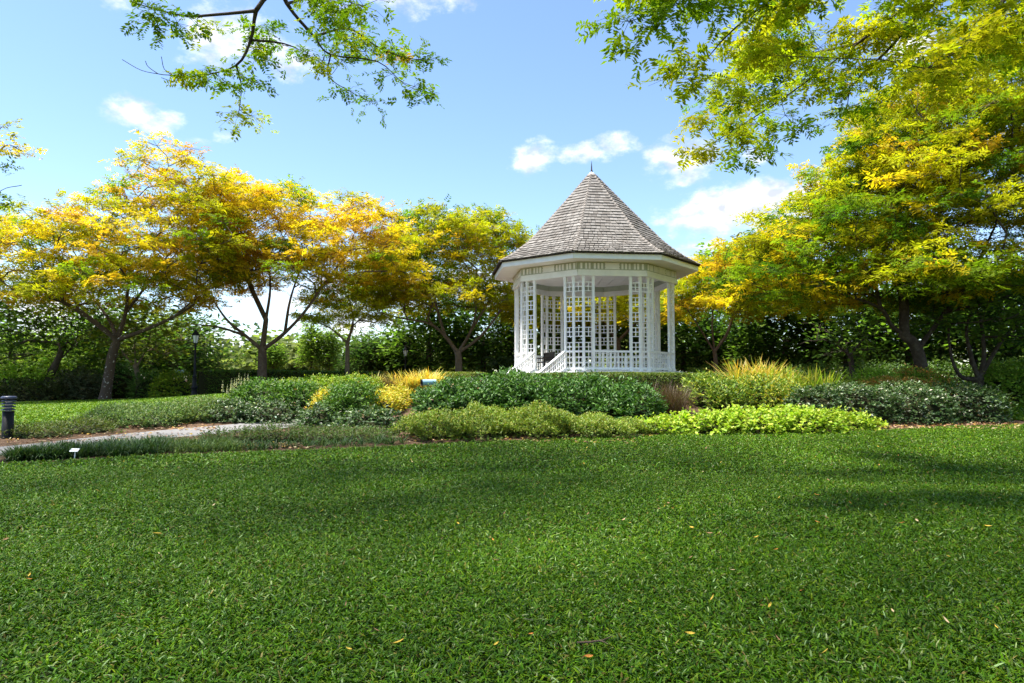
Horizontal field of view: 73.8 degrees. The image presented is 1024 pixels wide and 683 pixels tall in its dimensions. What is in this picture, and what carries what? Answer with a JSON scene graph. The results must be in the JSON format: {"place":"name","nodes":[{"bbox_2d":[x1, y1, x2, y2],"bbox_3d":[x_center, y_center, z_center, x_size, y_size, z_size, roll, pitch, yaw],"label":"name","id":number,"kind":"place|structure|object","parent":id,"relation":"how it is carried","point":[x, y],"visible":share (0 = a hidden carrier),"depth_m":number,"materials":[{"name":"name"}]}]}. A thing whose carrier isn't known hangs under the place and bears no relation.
{"place":"outdoors","nodes":[
{"label":"outdoors","id":0,"kind":"place"},
{"bbox_2d":[0,433,176,461],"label":"border grass","id":1,"kind":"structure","parent":0,"point":[153,444],"depth_m":13.87,"materials":[{"name":"green plant"}]},
{"bbox_2d":[0,417,308,453],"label":"path","id":2,"kind":"structure","parent":0,"point":[175,431],"depth_m":18.41,"materials":[{"name":"concrete"}]},
{"bbox_2d":[370,374,400,389],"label":"brown grass","id":3,"kind":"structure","parent":0,"point":[388,382],"depth_m":26.33,"materials":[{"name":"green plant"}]},
{"bbox_2d":[374,368,448,393],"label":"yellow grass","id":4,"kind":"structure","parent":0,"point":[412,382],"depth_m":26.86,"materials":[{"name":"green plant"}]},
{"bbox_2d":[0,423,1023,682],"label":"lawn","id":5,"kind":"structure","parent":0,"point":[512,569],"depth_m":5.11,"materials":[{"name":"green plant"}]},
{"bbox_2d":[0,387,1023,463],"bbox_3d":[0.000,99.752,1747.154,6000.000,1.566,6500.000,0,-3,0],"label":"ground","id":6,"kind":"structure","parent":0,"point":[5,442],"depth_m":17.79,"materials":[{"name":"soil"}]},
{"bbox_2d":[1,396,16,438],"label":"bollard light","id":7,"kind":"object","parent":6,"relation":"on","point":[8,418],"visible":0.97,"depth_m":17.12,"materials":[{"name":"black metal"}]},
{"bbox_2d":[0,118,47,221],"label":"overhanging tree","id":8,"kind":"object","parent":6,"relation":"on","point":[18,155],"visible":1,"depth_m":20.44,"materials":[{"name":"yellow plant"}]},
{"bbox_2d":[0,375,73,401],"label":"leafy bush","id":9,"kind":"object","parent":6,"relation":"on","point":[21,392],"visible":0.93,"depth_m":35.73,"materials":[{"name":"green plant"}]},
{"bbox_2d":[0,354,75,392],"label":"leafy bush","id":10,"kind":"object","parent":6,"relation":"on","point":[38,371],"visible":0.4,"depth_m":36.93,"materials":[{"name":"green plant"}]},
{"bbox_2d":[0,414,125,438],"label":"tufts","id":11,"kind":"object","parent":6,"relation":"on","point":[62,427],"visible":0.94,"depth_m":17.91,"materials":[{"name":"green plant"}]},
{"bbox_2d":[0,272,128,387],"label":"dark tree","id":12,"kind":"object","parent":6,"relation":"on","point":[63,346],"visible":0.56,"depth_m":36.85,"materials":[{"name":"green plant"}]},
{"bbox_2d":[0,314,133,380],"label":"background tree","id":13,"kind":"object","parent":6,"relation":"on","point":[44,357],"visible":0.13,"depth_m":43.78,"materials":[{"name":"green plant"}]},
{"bbox_2d":[43,363,102,400],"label":"leafy bush","id":14,"kind":"object","parent":6,"relation":"on","point":[84,386],"visible":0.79,"depth_m":36.51,"materials":[{"name":"green plant"}]},
{"bbox_2d":[81,399,149,426],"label":"grey shrub","id":15,"kind":"object","parent":6,"relation":"on","point":[110,411],"visible":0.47,"depth_m":19.83,"materials":[{"name":"green plant"}]},
{"bbox_2d":[95,356,145,397],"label":"leafy bush","id":16,"kind":"object","parent":6,"relation":"on","point":[122,379],"visible":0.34,"depth_m":38.85,"materials":[{"name":"green plant"}]},
{"bbox_2d":[67,295,206,388],"bbox_3d":[-20.706,0.187,38.006,6.847,6.429,7.455,0,-3,0],"label":"slim tree","id":17,"kind":"object","parent":6,"relation":"on","point":[134,348],"visible":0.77,"depth_m":37.44,"materials":[{"name":"green plant"}]},
{"bbox_2d":[62,292,216,379],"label":"background tree","id":18,"kind":"object","parent":6,"relation":"on","point":[161,365],"visible":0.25,"depth_m":42.85,"materials":[{"name":"green plant"}]},
{"bbox_2d":[0,129,284,399],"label":"golden tree","id":19,"kind":"object","parent":6,"relation":"on","point":[90,241],"visible":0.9,"depth_m":32.08,"materials":[{"name":"yellow plant"}]},
{"bbox_2d":[125,369,161,398],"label":"leafy bush","id":20,"kind":"object","parent":6,"relation":"on","point":[141,389],"visible":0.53,"depth_m":36.78,"materials":[{"name":"green plant"}]},
{"bbox_2d":[113,399,197,427],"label":"grey shrub","id":21,"kind":"object","parent":6,"relation":"on","point":[153,418],"visible":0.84,"depth_m":19.78,"materials":[{"name":"green plant"}]},
{"bbox_2d":[147,369,198,397],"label":"round bush","id":22,"kind":"object","parent":6,"relation":"on","point":[173,383],"visible":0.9,"depth_m":35.75,"materials":[{"name":"green plant"}]},
{"bbox_2d":[123,306,234,371],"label":"background tree","id":23,"kind":"object","parent":6,"relation":"on","point":[227,340],"visible":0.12,"depth_m":49.77,"materials":[{"name":"green plant"}]},
{"bbox_2d":[155,394,234,422],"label":"grey shrub","id":24,"kind":"object","parent":6,"relation":"on","point":[201,401],"visible":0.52,"depth_m":21.07,"materials":[{"name":"green plant"}]},
{"bbox_2d":[145,311,245,393],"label":"background tree","id":25,"kind":"object","parent":6,"relation":"on","point":[214,355],"visible":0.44,"depth_m":46.89,"materials":[{"name":"green plant"}]},
{"bbox_2d":[163,433,247,452],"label":"border grass","id":26,"kind":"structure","parent":6,"relation":"on","point":[184,444],"depth_m":15.01,"materials":[{"name":"green plant"}]},
{"bbox_2d":[199,396,303,423],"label":"flecked shrub","id":27,"kind":"object","parent":6,"relation":"on","point":[262,413],"visible":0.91,"depth_m":21.17,"materials":[{"name":"green plant"}]},
{"bbox_2d":[221,372,322,416],"bbox_3d":[-7.974,1.919,23.111,3.496,1.741,3.186,0,-3,0],"label":"flowering shrub","id":28,"kind":"object","parent":6,"relation":"on","point":[248,389],"visible":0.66,"depth_m":22.72,"materials":[{"name":"green plant"}]},
{"bbox_2d":[257,342,288,369],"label":"bush","id":29,"kind":"object","parent":6,"relation":"on","point":[274,354],"visible":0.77,"depth_m":55.66,"materials":[{"name":"green plant"}]},
{"bbox_2d":[127,164,434,387],"bbox_3d":[-12.308,-3.200,36.934,16.587,12.578,11.719,0,-3,0],"label":"golden tree","id":30,"kind":"object","parent":6,"relation":"on","point":[302,260],"visible":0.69,"depth_m":35.29,"materials":[{"name":"yellow plant"}]},
{"bbox_2d":[119,0,452,142],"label":"overhanging tree","id":31,"kind":"object","parent":6,"relation":"on","point":[342,22],"visible":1,"depth_m":12.42,"materials":[{"name":"green plant"}]},
{"bbox_2d":[197,420,401,443],"bbox_3d":[-5.221,2.288,17.102,5.027,0.642,1.885,1,-3,-9],"label":"groundcover","id":32,"kind":"object","parent":6,"relation":"on","point":[255,433],"visible":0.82,"depth_m":16.80,"materials":[{"name":"green plant"}]},
{"bbox_2d":[293,321,326,369],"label":"columnar tree","id":33,"kind":"object","parent":6,"relation":"on","point":[306,351],"visible":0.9,"depth_m":55.66,"materials":[{"name":"green plant"}]},
{"bbox_2d":[292,400,341,433],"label":"flecked shrub","id":34,"kind":"object","parent":6,"relation":"on","point":[316,416],"visible":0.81,"depth_m":19.29,"materials":[{"name":"green plant"}]},
{"bbox_2d":[304,387,329,409],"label":"yellow groundcover","id":35,"kind":"object","parent":6,"relation":"on","point":[320,393],"visible":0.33,"depth_m":22.40,"materials":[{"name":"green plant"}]},
{"bbox_2d":[236,433,408,450],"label":"border grass","id":36,"kind":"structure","parent":6,"relation":"on","point":[262,445],"depth_m":15.87,"materials":[{"name":"green plant"}]},
{"bbox_2d":[308,328,343,370],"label":"columnar tree","id":37,"kind":"object","parent":6,"relation":"on","point":[329,353],"visible":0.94,"depth_m":55.67,"materials":[{"name":"green plant"}]},
{"bbox_2d":[268,371,386,397],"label":"leafy shrub","id":38,"kind":"object","parent":6,"relation":"on","point":[330,381],"visible":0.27,"depth_m":25.51,"materials":[{"name":"green plant"}]},
{"bbox_2d":[197,369,499,394],"bbox_3d":[-8.839,2.514,41.291,18.847,1.624,2.119,2,-4,-31],"label":"clipped hedge","id":39,"kind":"object","parent":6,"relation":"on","point":[212,381],"visible":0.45,"depth_m":37.12,"materials":[{"name":"green plant"}]},
{"bbox_2d":[317,376,384,423],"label":"leafy shrub","id":40,"kind":"object","parent":6,"relation":"on","point":[348,398],"visible":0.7,"depth_m":21.23,"materials":[{"name":"green plant"}]},
{"bbox_2d":[287,247,416,376],"bbox_3d":[-9.234,-1.355,40.312,7.835,9.151,6.518,2,-4,-27],"label":"golden tree","id":41,"kind":"object","parent":6,"relation":"on","point":[341,304],"visible":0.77,"depth_m":39.25,"materials":[{"name":"yellow plant"}]},
{"bbox_2d":[334,326,393,371],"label":"dark conifer","id":42,"kind":"object","parent":6,"relation":"on","point":[356,353],"visible":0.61,"depth_m":49.14,"materials":[{"name":"green plant"}]},
{"bbox_2d":[328,404,403,433],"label":"flecked shrub","id":43,"kind":"object","parent":6,"relation":"on","point":[378,417],"visible":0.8,"depth_m":18.75,"materials":[{"name":"green plant"}]},
{"bbox_2d":[356,341,399,371],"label":"dark conifer","id":44,"kind":"object","parent":6,"relation":"on","point":[374,351],"visible":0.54,"depth_m":48.89,"materials":[{"name":"green plant"}]},
{"bbox_2d":[366,383,415,412],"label":"yellow groundcover","id":45,"kind":"object","parent":6,"relation":"on","point":[395,399],"visible":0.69,"depth_m":23.13,"materials":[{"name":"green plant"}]},
{"bbox_2d":[384,330,425,371],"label":"dark conifer","id":46,"kind":"object","parent":6,"relation":"on","point":[408,357],"visible":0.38,"depth_m":49.23,"materials":[{"name":"green plant"}]},
{"bbox_2d":[366,299,485,371],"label":"background tree","id":47,"kind":"object","parent":6,"relation":"on","point":[427,338],"visible":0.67,"depth_m":48.24,"materials":[{"name":"green plant"}]},
{"bbox_2d":[388,406,476,441],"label":"olive shrub","id":48,"kind":"object","parent":6,"relation":"on","point":[440,421],"visible":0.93,"depth_m":17.14,"materials":[{"name":"green plant"}]},
{"bbox_2d":[345,194,545,371],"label":"golden tree","id":49,"kind":"object","parent":6,"relation":"on","point":[442,287],"visible":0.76,"depth_m":41.74,"materials":[{"name":"yellow plant"}]},
{"bbox_2d":[424,371,488,384],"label":"clipped hedge","id":50,"kind":"object","parent":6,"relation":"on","point":[455,374],"visible":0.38,"depth_m":27.67,"materials":[{"name":"green plant"}]},
{"bbox_2d":[407,372,507,414],"bbox_3d":[-1.692,1.785,22.490,3.473,1.601,3.914,0,-3,0],"label":"glossy shrub","id":51,"kind":"object","parent":6,"relation":"on","point":[445,392],"visible":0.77,"depth_m":21.64,"materials":[{"name":"green plant"}]},
{"bbox_2d":[420,297,540,371],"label":"background tree","id":52,"kind":"object","parent":6,"relation":"on","point":[484,341],"visible":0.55,"depth_m":50.38,"materials":[{"name":"green plant"}]},
{"bbox_2d":[449,400,521,441],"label":"olive shrub","id":53,"kind":"object","parent":6,"relation":"on","point":[491,422],"visible":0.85,"depth_m":17.64,"materials":[{"name":"green plant"}]},
{"bbox_2d":[478,356,513,371],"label":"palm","id":54,"kind":"object","parent":6,"relation":"on","point":[494,363],"visible":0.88,"depth_m":44.70,"materials":[{"name":"green plant"}]},
{"bbox_2d":[0,313,1022,375],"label":"treeline","id":55,"kind":"object","parent":6,"relation":"on","point":[249,360],"visible":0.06,"depth_m":100.09,"materials":[{"name":"green plant"}]},
{"bbox_2d":[4,420,1019,448],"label":"leaf litter","id":56,"kind":"object","parent":6,"relation":"on","point":[911,426],"visible":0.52,"depth_m":18.61,"materials":[{"name":"brown plant"}]},
{"bbox_2d":[466,366,570,416],"bbox_3d":[0.037,1.707,22.465,4.284,1.894,4.034,0,-3,0],"label":"glossy shrub","id":57,"kind":"object","parent":6,"relation":"on","point":[516,386],"visible":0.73,"depth_m":21.60,"materials":[{"name":"green plant"}]},
{"bbox_2d":[477,291,589,369],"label":"background tree","id":58,"kind":"object","parent":6,"relation":"on","point":[531,341],"visible":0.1,"depth_m":52.27,"materials":[{"name":"green plant"}]},
{"bbox_2d":[505,399,587,438],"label":"olive shrub","id":59,"kind":"object","parent":6,"relation":"on","point":[530,423],"visible":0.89,"depth_m":17.96,"materials":[{"name":"green plant"}]},
{"bbox_2d":[531,296,637,365],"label":"background tree","id":60,"kind":"object","parent":6,"relation":"on","point":[603,335],"visible":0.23,"depth_m":50.55,"materials":[{"name":"green plant"}]},
{"bbox_2d":[530,366,640,419],"bbox_3d":[2.428,1.737,21.935,3.731,1.948,3.261,-1,-4,24],"label":"glossy shrub","id":61,"kind":"object","parent":6,"relation":"on","point":[591,393],"visible":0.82,"depth_m":21.20,"materials":[{"name":"green plant"}]},
{"bbox_2d":[492,161,700,379],"bbox_3d":[3.901,-3.187,33.136,9.483,11.335,9.477,0,-3,-7],"label":"gazebo","id":62,"kind":"object","parent":6,"relation":"on","point":[594,236],"visible":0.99,"depth_m":30.61,"materials":[{"name":"white paint"}]},
{"bbox_2d":[537,352,554,366],"bbox_3d":[1.517,0.960,32.204,0.592,0.920,1.520,1,-3,-15],"label":"bench","id":63,"kind":"object","parent":62,"relation":"attached to","point":[548,356],"visible":0.81,"depth_m":32.04,"materials":[{"name":"grey wood"}]},
{"bbox_2d":[556,411,641,438],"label":"olive shrub","id":64,"kind":"object","parent":6,"relation":"on","point":[599,424],"visible":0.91,"depth_m":18.04,"materials":[{"name":"green plant"}]},
{"bbox_2d":[493,290,709,366],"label":"golden tree","id":65,"kind":"object","parent":6,"relation":"on","point":[622,303],"visible":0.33,"depth_m":45.62,"materials":[{"name":"yellow plant"}]},
{"bbox_2d":[580,293,684,369],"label":"background tree","id":66,"kind":"object","parent":6,"relation":"on","point":[634,340],"visible":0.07,"depth_m":52.15,"materials":[{"name":"green plant"}]},
{"bbox_2d":[609,416,661,435],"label":"olive shrub","id":67,"kind":"object","parent":6,"relation":"on","point":[641,427],"visible":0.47,"depth_m":18.70,"materials":[{"name":"green plant"}]},
{"bbox_2d":[526,371,746,394],"bbox_3d":[7.173,1.733,28.258,14.439,0.935,5.034,2,-4,-35],"label":"clipped hedge","id":68,"kind":"object","parent":6,"relation":"on","point":[663,377],"visible":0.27,"depth_m":25.05,"materials":[{"name":"green plant"}]},
{"bbox_2d":[608,373,671,420],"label":"glossy shrub","id":69,"kind":"object","parent":6,"relation":"on","point":[646,404],"visible":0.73,"depth_m":20.98,"materials":[{"name":"green plant"}]},
{"bbox_2d":[621,305,737,372],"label":"background tree","id":70,"kind":"object","parent":6,"relation":"on","point":[682,350],"visible":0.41,"depth_m":49.91,"materials":[{"name":"green plant"}]},
{"bbox_2d":[682,364,734,372],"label":"undergrowth bush","id":71,"kind":"object","parent":6,"relation":"on","point":[708,369],"visible":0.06,"depth_m":42.52,"materials":[{"name":"green plant"}]},
{"bbox_2d":[677,368,760,410],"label":"leafy shrub","id":72,"kind":"object","parent":6,"relation":"on","point":[718,391],"visible":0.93,"depth_m":23.21,"materials":[{"name":"green plant"}]},
{"bbox_2d":[686,238,771,326],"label":"background tree","id":73,"kind":"object","parent":6,"relation":"on","point":[707,251],"visible":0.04,"depth_m":56.18,"materials":[{"name":"yellow plant"}]},
{"bbox_2d":[679,307,797,371],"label":"background tree","id":74,"kind":"object","parent":6,"relation":"on","point":[719,335],"visible":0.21,"depth_m":50.40,"materials":[{"name":"green plant"}]},
{"bbox_2d":[660,223,852,371],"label":"golden tree","id":75,"kind":"object","parent":6,"relation":"on","point":[693,283],"visible":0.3,"depth_m":41.02,"materials":[{"name":"yellow plant"}]},
{"bbox_2d":[634,403,889,434],"bbox_3d":[7.414,2.327,20.169,8.379,1.042,2.656,1,-3,-9],"label":"lime bed","id":76,"kind":"object","parent":6,"relation":"on","point":[760,419],"visible":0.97,"depth_m":19.43,"materials":[{"name":"green plant"}]},
{"bbox_2d":[707,357,820,390],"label":"strap leaf plant","id":77,"kind":"object","parent":6,"relation":"on","point":[738,372],"visible":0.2,"depth_m":25.28,"materials":[{"name":"yellow plant"}]},
{"bbox_2d":[730,369,809,411],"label":"leafy shrub","id":78,"kind":"object","parent":6,"relation":"on","point":[775,392],"visible":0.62,"depth_m":23.20,"materials":[{"name":"green plant"}]},
{"bbox_2d":[721,302,858,371],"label":"background tree","id":79,"kind":"object","parent":6,"relation":"on","point":[750,336],"visible":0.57,"depth_m":44.68,"materials":[{"name":"green plant"}]},
{"bbox_2d":[575,0,1023,176],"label":"overhanging tree","id":80,"kind":"object","parent":6,"relation":"on","point":[769,54],"visible":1,"depth_m":10.90,"materials":[{"name":"green plant"}]},
{"bbox_2d":[761,361,865,396],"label":"strap leaf plant","id":81,"kind":"object","parent":6,"relation":"on","point":[817,379],"visible":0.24,"depth_m":24.68,"materials":[{"name":"yellow plant"}]},
{"bbox_2d":[781,383,847,420],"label":"flecked shrub","id":82,"kind":"object","parent":6,"relation":"on","point":[820,392],"visible":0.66,"depth_m":21.80,"materials":[{"name":"green plant"}]},
{"bbox_2d":[779,361,857,390],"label":"undergrowth bush","id":83,"kind":"object","parent":6,"relation":"on","point":[831,370],"visible":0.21,"depth_m":37.29,"materials":[{"name":"green plant"}]},
{"bbox_2d":[798,308,898,378],"bbox_3d":[16.422,0.271,32.945,4.111,4.862,5.328,1,-3,-12],"label":"tree","id":84,"kind":"object","parent":6,"relation":"on","point":[850,353],"visible":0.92,"depth_m":32.89,"materials":[{"name":"green plant"}]},
{"bbox_2d":[777,282,923,376],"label":"background tree","id":85,"kind":"object","parent":6,"relation":"on","point":[845,364],"visible":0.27,"depth_m":42.39,"materials":[{"name":"green plant"}]},
{"bbox_2d":[700,42,1023,378],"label":"golden tree","id":86,"kind":"object","parent":6,"relation":"on","point":[940,173],"visible":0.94,"depth_m":26.22,"materials":[{"name":"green plant"}]},
{"bbox_2d":[821,379,910,424],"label":"flecked shrub","id":87,"kind":"object","parent":6,"relation":"on","point":[879,407],"visible":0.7,"depth_m":21.58,"materials":[{"name":"green plant"}]},
{"bbox_2d":[846,366,901,388],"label":"leafy shrub","id":88,"kind":"object","parent":6,"relation":"on","point":[869,374],"visible":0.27,"depth_m":27.31,"materials":[{"name":"green plant"}]},
{"bbox_2d":[839,359,911,382],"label":"undergrowth bush","id":89,"kind":"object","parent":6,"relation":"on","point":[889,367],"visible":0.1,"depth_m":37.48,"materials":[{"name":"green plant"}]},
{"bbox_2d":[855,375,947,395],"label":"leafy shrub","id":90,"kind":"object","parent":6,"relation":"on","point":[872,381],"visible":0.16,"depth_m":25.41,"materials":[{"name":"green plant"}]},
{"bbox_2d":[837,281,982,374],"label":"background tree","id":91,"kind":"object","parent":6,"relation":"on","point":[907,358],"visible":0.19,"depth_m":40.43,"materials":[{"name":"green plant"}]},
{"bbox_2d":[872,379,962,425],"bbox_3d":[13.282,1.990,22.689,2.794,1.580,2.931,0,-3,0],"label":"flecked shrub","id":92,"kind":"object","parent":6,"relation":"on","point":[925,408],"visible":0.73,"depth_m":21.92,"materials":[{"name":"green plant"}]},
{"bbox_2d":[887,364,959,393],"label":"leafy shrub","id":93,"kind":"object","parent":6,"relation":"on","point":[910,372],"visible":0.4,"depth_m":27.63,"materials":[{"name":"green plant"}]},
{"bbox_2d":[905,358,986,389],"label":"undergrowth bush","id":94,"kind":"object","parent":6,"relation":"on","point":[948,370],"visible":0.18,"depth_m":37.19,"materials":[{"name":"green plant"}]},
{"bbox_2d":[882,263,1023,394],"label":"multi stem tree","id":95,"kind":"object","parent":6,"relation":"on","point":[980,321],"visible":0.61,"depth_m":29.37,"materials":[{"name":"green plant"}]},
{"bbox_2d":[895,257,1023,369],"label":"background tree","id":96,"kind":"object","parent":6,"relation":"on","point":[976,351],"visible":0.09,"depth_m":38.88,"materials":[{"name":"green plant"}]},
{"bbox_2d":[922,380,1017,423],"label":"flecked shrub","id":97,"kind":"object","parent":6,"relation":"on","point":[978,407],"visible":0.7,"depth_m":22.38,"materials":[{"name":"green plant"}]},
{"bbox_2d":[966,289,1023,363],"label":"background tree","id":98,"kind":"object","parent":6,"relation":"on","point":[1019,350],"visible":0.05,"depth_m":39.48,"materials":[{"name":"green plant"}]},
{"bbox_2d":[968,357,1023,403],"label":"leafy bush","id":99,"kind":"object","parent":6,"relation":"on","point":[1009,378],"visible":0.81,"depth_m":28.97,"materials":[{"name":"green plant"}]},
{"bbox_2d":[974,389,1018,418],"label":"leafy shrub","id":100,"kind":"object","parent":6,"relation":"on","point":[1010,400],"visible":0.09,"depth_m":23.20,"materials":[{"name":"green plant"}]},
{"bbox_2d":[0,0,1023,377],"label":"sky","id":101,"kind":"structure","parent":0,"point":[529,107],"materials":[{"name":"blue"}]},
{"bbox_2d":[639,379,703,414],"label":"brown grass","id":102,"kind":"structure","parent":0,"point":[679,402],"depth_m":21.87,"materials":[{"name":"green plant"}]},
{"bbox_2d":[1002,402,1023,420],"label":"leafy shrub","id":103,"kind":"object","parent":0,"point":[1019,409],"depth_m":24.96,"materials":[{"name":"green plant"}]},
{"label":"left lawn","id":104,"kind":"structure","parent":0,"visible":0},
{"bbox_2d":[0,392,232,429],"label":"grass","id":105,"kind":"structure","parent":104,"relation":"on","point":[36,411],"depth_m":24.74,"materials":[{"name":"green plant"}]},
{"bbox_2d":[191,330,199,394],"bbox_3d":[-15.329,1.069,32.992,0.420,3.460,0.364,0,-3,0],"label":"lamp post","id":106,"kind":"object","parent":104,"relation":"on","point":[195,338],"visible":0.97,"depth_m":32.94,"materials":[{"name":"black metal"}]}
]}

